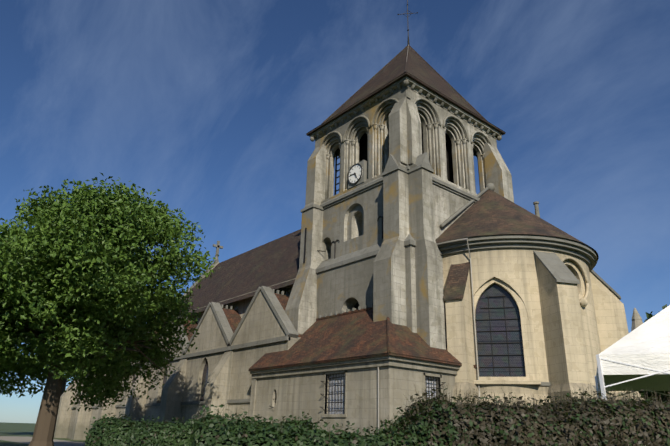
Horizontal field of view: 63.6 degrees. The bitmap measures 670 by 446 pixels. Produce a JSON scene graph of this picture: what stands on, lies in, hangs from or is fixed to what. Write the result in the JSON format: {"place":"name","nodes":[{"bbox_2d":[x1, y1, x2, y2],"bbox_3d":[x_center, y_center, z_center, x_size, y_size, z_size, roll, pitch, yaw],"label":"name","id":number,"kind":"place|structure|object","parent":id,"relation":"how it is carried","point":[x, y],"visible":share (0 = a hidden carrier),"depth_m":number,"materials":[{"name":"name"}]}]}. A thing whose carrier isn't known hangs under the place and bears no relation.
{"place":"outdoors","nodes":[
{"label":"outdoors","id":0,"kind":"place"},
{"bbox_2d":[6,337,66,394],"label":"tree","id":1,"kind":"object","parent":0,"point":[64,385],"depth_m":64.83,"materials":[{"name":"green plant"}]},
{"bbox_2d":[0,436,84,445],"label":"path gravel","id":2,"kind":"structure","parent":0,"point":[22,439],"depth_m":38.27,"materials":[{"name":"grey gravel"}]},
{"bbox_2d":[0,422,85,445],"bbox_3d":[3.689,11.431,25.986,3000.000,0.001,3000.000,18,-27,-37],"label":"ground","id":3,"kind":"structure","parent":0,"point":[18,429],"depth_m":72.11,"materials":[{"name":"green plant"}]},
{"bbox_2d":[84,410,314,445],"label":"hedge","id":4,"kind":"object","parent":3,"relation":"on","point":[143,427],"depth_m":10.80,"materials":[{"name":"green plant"}]},
{"bbox_2d":[249,356,459,419],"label":"annex stone trim","id":5,"kind":"structure","parent":3,"relation":"on","point":[337,367],"depth_m":21.53,"materials":[{"name":"grey stone"}]},
{"bbox_2d":[316,245,445,356],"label":"tower","id":6,"kind":"structure","parent":3,"relation":"on","point":[346,286],"depth_m":26.08,"materials":[{"name":"stone"}]},
{"bbox_2d":[321,184,484,261],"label":"tower","id":7,"kind":"structure","parent":6,"relation":"on","point":[352,224],"depth_m":27.53,"materials":[{"name":"stone"}]},
{"bbox_2d":[332,147,339,195],"bbox_3d":[1.956,-1.974,33.894,6.360,4.700,0.720,18,-27,-37],"label":"window reveal","id":8,"kind":"object","parent":7,"relation":"on","point":[337,151],"visible":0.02,"depth_m":32.25,"materials":[{"name":"stone"}]},
{"bbox_2d":[316,165,479,272],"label":"tower strings","id":9,"kind":"object","parent":7,"relation":"attached to","point":[362,254],"visible":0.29,"depth_m":27.34},
{"bbox_2d":[359,123,453,182],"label":"belfry openings","id":10,"kind":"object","parent":7,"relation":"on","point":[363,148],"depth_m":30.59,"materials":[{"name":"black"}]},
{"bbox_2d":[334,154,339,194],"bbox_3d":[3.523,-2.407,31.680,5.660,3.300,4.250,18,-27,-37],"label":"window grille","id":11,"kind":"object","parent":10,"relation":"on","point":[336,177],"visible":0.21,"depth_m":31.58,"materials":[{"name":"grey metal"}]},
{"bbox_2d":[440,183,494,227],"bbox_3d":[6.926,-0.948,28.194,4.938,3.902,0.560,18,-27,-37],"label":"apse roof fillet","id":12,"kind":"object","parent":7,"relation":"attached to","point":[489,186],"visible":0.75,"depth_m":27.93,"materials":[{"name":"grey stone"}]},
{"bbox_2d":[473,136,496,185],"bbox_3d":[6.814,-1.944,33.600,0.720,4.700,7.400,18,-27,-37],"label":"belfry","id":13,"kind":"object","parent":7,"relation":"on","point":[493,141],"visible":0.04,"depth_m":31.74,"materials":[{"name":"stone"}]},
{"bbox_2d":[285,96,513,361],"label":"buttresses","id":14,"kind":"structure","parent":3,"relation":"on","point":[407,204],"depth_m":24.98,"materials":[{"name":"beige stone"}]},
{"bbox_2d":[315,87,415,203],"bbox_3d":[1.411,-3.730,29.387,0.720,4.700,7.400,18,-27,-37],"label":"belfry","id":15,"kind":"object","parent":14,"relation":"attached to","point":[398,96],"visible":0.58,"depth_m":29.25,"materials":[{"name":"stone"}]},
{"bbox_2d":[348,160,367,188],"bbox_3d":[1.298,-2.505,28.777,0.520,1.270,1.240,18,-27,-37],"label":"clock backing","id":16,"kind":"object","parent":15,"relation":"attached to","point":[363,164],"visible":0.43,"depth_m":28.35,"materials":[{"name":"grey stone"}]},
{"bbox_2d":[349,165,362,182],"bbox_3d":[1.081,-2.591,28.613,0.050,1.073,1.073,18,-27,-37],"label":"clock face","id":17,"kind":"object","parent":16,"relation":"attached to","point":[357,171],"visible":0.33,"depth_m":28.58},
{"bbox_2d":[348,164,362,183],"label":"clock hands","id":18,"kind":"object","parent":17,"relation":"attached to","point":[355,174],"visible":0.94,"depth_m":28.52,"materials":[{"name":"black metal"}]},
{"bbox_2d":[319,98,397,199],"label":"belfry arches","id":19,"kind":"structure","parent":15,"relation":"attached to","point":[375,125],"depth_m":29.49,"materials":[{"name":"grey stone"}]},
{"bbox_2d":[301,152,433,212],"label":"buttress caps","id":20,"kind":"object","parent":14,"relation":"on","point":[422,161],"visible":0.46,"depth_m":25.48,"materials":[{"name":"grey stone"}]},
{"bbox_2d":[416,93,488,197],"bbox_3d":[6.269,-3.699,29.093,6.360,4.700,0.720,18,-27,-37],"label":"belfry","id":21,"kind":"object","parent":14,"relation":"attached to","point":[443,113],"visible":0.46,"depth_m":29.04,"materials":[{"name":"stone"}]},
{"bbox_2d":[310,76,501,141],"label":"tower cornice","id":22,"kind":"structure","parent":21,"relation":"attached to","point":[411,84],"depth_m":29.52,"materials":[{"name":"grey stone"}]},
{"bbox_2d":[413,98,492,191],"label":"arches","id":23,"kind":"structure","parent":21,"relation":"attached to","point":[429,125],"depth_m":29.02,"materials":[{"name":"grey stone"}]},
{"bbox_2d":[189,386,669,445],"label":"hedge","id":24,"kind":"object","parent":3,"relation":"on","point":[322,436],"depth_m":5.40,"materials":[{"name":"green plant"}]},
{"bbox_2d":[201,382,669,445],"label":"dry hedge leaves","id":25,"kind":"object","parent":3,"relation":"on","point":[519,408],"visible":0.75,"depth_m":5.69,"materials":[{"name":"brown plant"}]},
{"bbox_2d":[443,248,607,397],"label":"apse wall","id":26,"kind":"structure","parent":3,"relation":"on","point":[514,269],"depth_m":23.48,"materials":[{"name":"beige stone"}]},
{"bbox_2d":[437,238,479,396],"bbox_3d":[4.774,5.370,23.291,0.529,9.424,2.748,28,-33,-49],"label":"drainpipe","id":27,"kind":"object","parent":26,"relation":"attached to","point":[466,239],"visible":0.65,"depth_m":23.51,"materials":[{"name":"grey metal"}]},
{"bbox_2d":[475,284,525,376],"bbox_3d":[8.555,4.182,23.487,4.920,5.090,0.794,4,-21,-6],"label":"window pane","id":28,"kind":"structure","parent":26,"relation":"in","point":[499,347],"depth_m":23.03,"materials":[{"name":"black glass"}]},
{"bbox_2d":[476,294,524,376],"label":"window bars","id":29,"kind":"object","parent":28,"relation":"attached to","point":[507,342],"visible":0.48,"depth_m":23.01,"materials":[{"name":"black metal"}]},
{"bbox_2d":[474,284,540,384],"bbox_3d":[6.918,4.493,22.891,0.500,4.530,2.900,52,-53,-63],"label":"apse window surround","id":30,"kind":"object","parent":26,"relation":"attached to","point":[528,382],"visible":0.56,"depth_m":21.83,"materials":[{"name":"beige stone"}]},
{"bbox_2d":[436,234,608,392],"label":"cornice","id":31,"kind":"structure","parent":26,"relation":"attached to","point":[586,254],"depth_m":23.97,"materials":[{"name":"grey stone"}]},
{"bbox_2d":[435,190,598,260],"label":"apse roof","id":32,"kind":"structure","parent":31,"relation":"on","point":[490,212],"depth_m":25.57,"materials":[{"name":"brown tile"}]},
{"bbox_2d":[533,201,539,216],"bbox_3d":[10.789,-0.453,28.822,0.300,1.400,0.300,18,-27,-37],"label":"chimney","id":33,"kind":"object","parent":32,"relation":"on","point":[535,204],"visible":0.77,"depth_m":28.86,"materials":[{"name":"grey stone"}]},
{"bbox_2d":[480,393,601,407],"bbox_3d":[9.268,9.280,23.944,9.319,2.850,5.469,18,-27,-37],"label":"wall base","id":34,"kind":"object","parent":26,"relation":"attached to","point":[524,397],"depth_m":21.61,"materials":[{"name":"beige stone"}]},
{"bbox_2d":[445,256,642,403],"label":"buttresses","id":35,"kind":"structure","parent":26,"relation":"attached to","point":[566,354],"depth_m":22.11,"materials":[{"name":"beige stone"}]},
{"bbox_2d":[443,262,469,300],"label":"apse buttress tiles","id":36,"kind":"object","parent":35,"relation":"on","point":[455,286],"visible":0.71,"depth_m":23.62,"materials":[{"name":"brown tile"}]},
{"bbox_2d":[533,251,579,283],"bbox_3d":[9.386,1.852,23.013,1.070,1.800,1.400,6,-22,-12],"label":"buttress cap","id":37,"kind":"object","parent":35,"relation":"on","point":[555,266],"visible":0.93,"depth_m":22.85,"materials":[{"name":"grey stone"}]},
{"bbox_2d":[561,256,588,306],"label":"molding","id":38,"kind":"structure","parent":26,"relation":"attached to","point":[583,302],"depth_m":24.34,"materials":[{"name":"beige stone"}]},
{"bbox_2d":[590,270,620,299],"bbox_3d":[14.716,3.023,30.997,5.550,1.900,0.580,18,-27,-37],"label":"wall coping","id":39,"kind":"object","parent":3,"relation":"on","point":[599,278],"visible":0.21,"depth_m":31.30,"materials":[{"name":"grey stone"}]},
{"bbox_2d":[595,354,669,399],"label":"tent frame","id":40,"kind":"object","parent":3,"relation":"on","point":[601,389],"visible":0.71,"depth_m":7.59,"materials":[{"name":"white metal"}]},
{"bbox_2d":[596,305,669,390],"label":"tent canopy","id":41,"kind":"object","parent":40,"relation":"on","point":[646,344],"visible":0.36,"depth_m":7.78,"materials":[{"name":"white fabric"}]},
{"bbox_2d":[631,308,649,408],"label":"pinnacle","id":42,"kind":"object","parent":3,"relation":"on","point":[636,320],"visible":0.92,"depth_m":53.76,"materials":[{"name":"stone"}]},
{"bbox_2d":[629,304,669,399],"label":"tree","id":43,"kind":"object","parent":3,"relation":"on","point":[649,392],"depth_m":42.88,"materials":[{"name":"green plant"}]},
{"bbox_2d":[644,311,658,321],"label":"tree","id":44,"kind":"object","parent":3,"relation":"on","point":[648,315],"depth_m":48.04,"materials":[{"name":"green plant"}]},
{"bbox_2d":[640,392,669,402],"bbox_3d":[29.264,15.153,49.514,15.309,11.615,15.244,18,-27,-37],"label":"shrubs","id":45,"kind":"object","parent":3,"relation":"on","point":[664,399],"depth_m":45.97,"materials":[{"name":"green plant"}]},
{"bbox_2d":[0,173,218,445],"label":"tree","id":46,"kind":"object","parent":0,"point":[80,241],"depth_m":21.79,"materials":[{"name":"green plant"}]},
{"bbox_2d":[67,337,299,438],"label":"aisle walls","id":47,"kind":"structure","parent":0,"point":[244,360],"depth_m":31.55,"materials":[{"name":"beige stone"}]},
{"bbox_2d":[54,350,232,439],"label":"aisle buttresses","id":48,"kind":"structure","parent":47,"relation":"attached to","point":[217,389],"depth_m":33.24,"materials":[{"name":"beige stone"}]},
{"bbox_2d":[131,361,207,401],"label":"aisle windows","id":49,"kind":"structure","parent":47,"relation":"in","point":[204,379],"depth_m":31.89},
{"bbox_2d":[91,291,286,363],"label":"gable walls","id":50,"kind":"structure","parent":47,"relation":"on","point":[261,322],"depth_m":29.20,"materials":[{"name":"beige stone"}]},
{"bbox_2d":[71,286,298,408],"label":"aisle copings","id":51,"kind":"object","parent":50,"relation":"on","point":[285,322],"visible":0.27,"depth_m":29.73,"materials":[{"name":"grey stone"}]},
{"bbox_2d":[155,293,301,340],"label":"gable roofs","id":52,"kind":"structure","parent":47,"relation":"on","point":[233,317],"depth_m":32.91,"materials":[{"name":"brown tile"}]},
{"bbox_2d":[163,262,295,325],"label":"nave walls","id":53,"kind":"structure","parent":0,"point":[241,305],"depth_m":33.73,"materials":[{"name":"beige stone"}]},
{"bbox_2d":[180,229,300,314],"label":"nave roof","id":54,"kind":"structure","parent":53,"relation":"on","point":[273,262],"depth_m":37.39,"materials":[{"name":"brown tile"}]},
{"bbox_2d":[158,241,222,325],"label":"gable cross","id":55,"kind":"object","parent":54,"relation":"on","point":[217,246],"visible":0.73,"depth_m":47.52,"materials":[{"name":"grey stone"}]},
{"bbox_2d":[0,0,669,422],"label":"sky","id":56,"kind":"structure","parent":0,"point":[210,105],"materials":[{"name":"blue"}]},
{"bbox_2d":[303,216,382,262],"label":"tower iron anchors","id":57,"kind":"object","parent":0,"point":[332,241],"visible":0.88,"depth_m":28.98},
{"bbox_2d":[254,366,454,435],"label":"sacristy walls","id":58,"kind":"structure","parent":0,"point":[298,394],"depth_m":20.91,"materials":[{"name":"beige stone"}]},
{"bbox_2d":[270,374,445,413],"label":"sacristy grilles","id":59,"kind":"object","parent":58,"relation":"attached to","point":[341,393],"visible":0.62,"depth_m":21.40,"materials":[{"name":"black metal"}]},
{"bbox_2d":[249,309,479,369],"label":"annex roof","id":60,"kind":"structure","parent":58,"relation":"on","point":[357,334],"depth_m":22.86,"materials":[{"name":"brown tile"}]},
{"bbox_2d":[319,304,372,317],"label":"sacristy ridge crests","id":61,"kind":"object","parent":60,"relation":"on","point":[353,309],"visible":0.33,"depth_m":25.88,"materials":[{"name":"grey stone"}]},
{"bbox_2d":[248,307,479,370],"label":"sacristy roof trim","id":62,"kind":"structure","parent":60,"relation":"attached to","point":[377,355],"depth_m":21.57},
{"bbox_2d":[328,373,435,413],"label":"sacristy panes","id":63,"kind":"object","parent":58,"relation":"in","point":[334,381],"visible":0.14,"depth_m":21.71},
{"bbox_2d":[378,367,378,428],"bbox_3d":[1.561,6.947,19.423,0.064,3.520,0.064,18,-27,-37],"label":"sacristy pipe","id":64,"kind":"object","parent":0,"point":[378,397],"visible":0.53,"depth_m":19.62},
{"bbox_2d":[306,46,505,133],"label":"tower roof","id":65,"kind":"structure","parent":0,"point":[420,68],"depth_m":31.78,"materials":[{"name":"brown tile"}]},
{"bbox_2d":[306,45,505,136],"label":"roof ridge trim","id":66,"kind":"structure","parent":65,"relation":"attached to","point":[415,79],"depth_m":30.19,"materials":[{"name":"brown tile"}]},
{"bbox_2d":[397,0,417,46],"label":"cross","id":67,"kind":"object","parent":65,"relation":"on","point":[407,13],"visible":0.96,"depth_m":35.43,"materials":[{"name":"black metal"}]}
]}

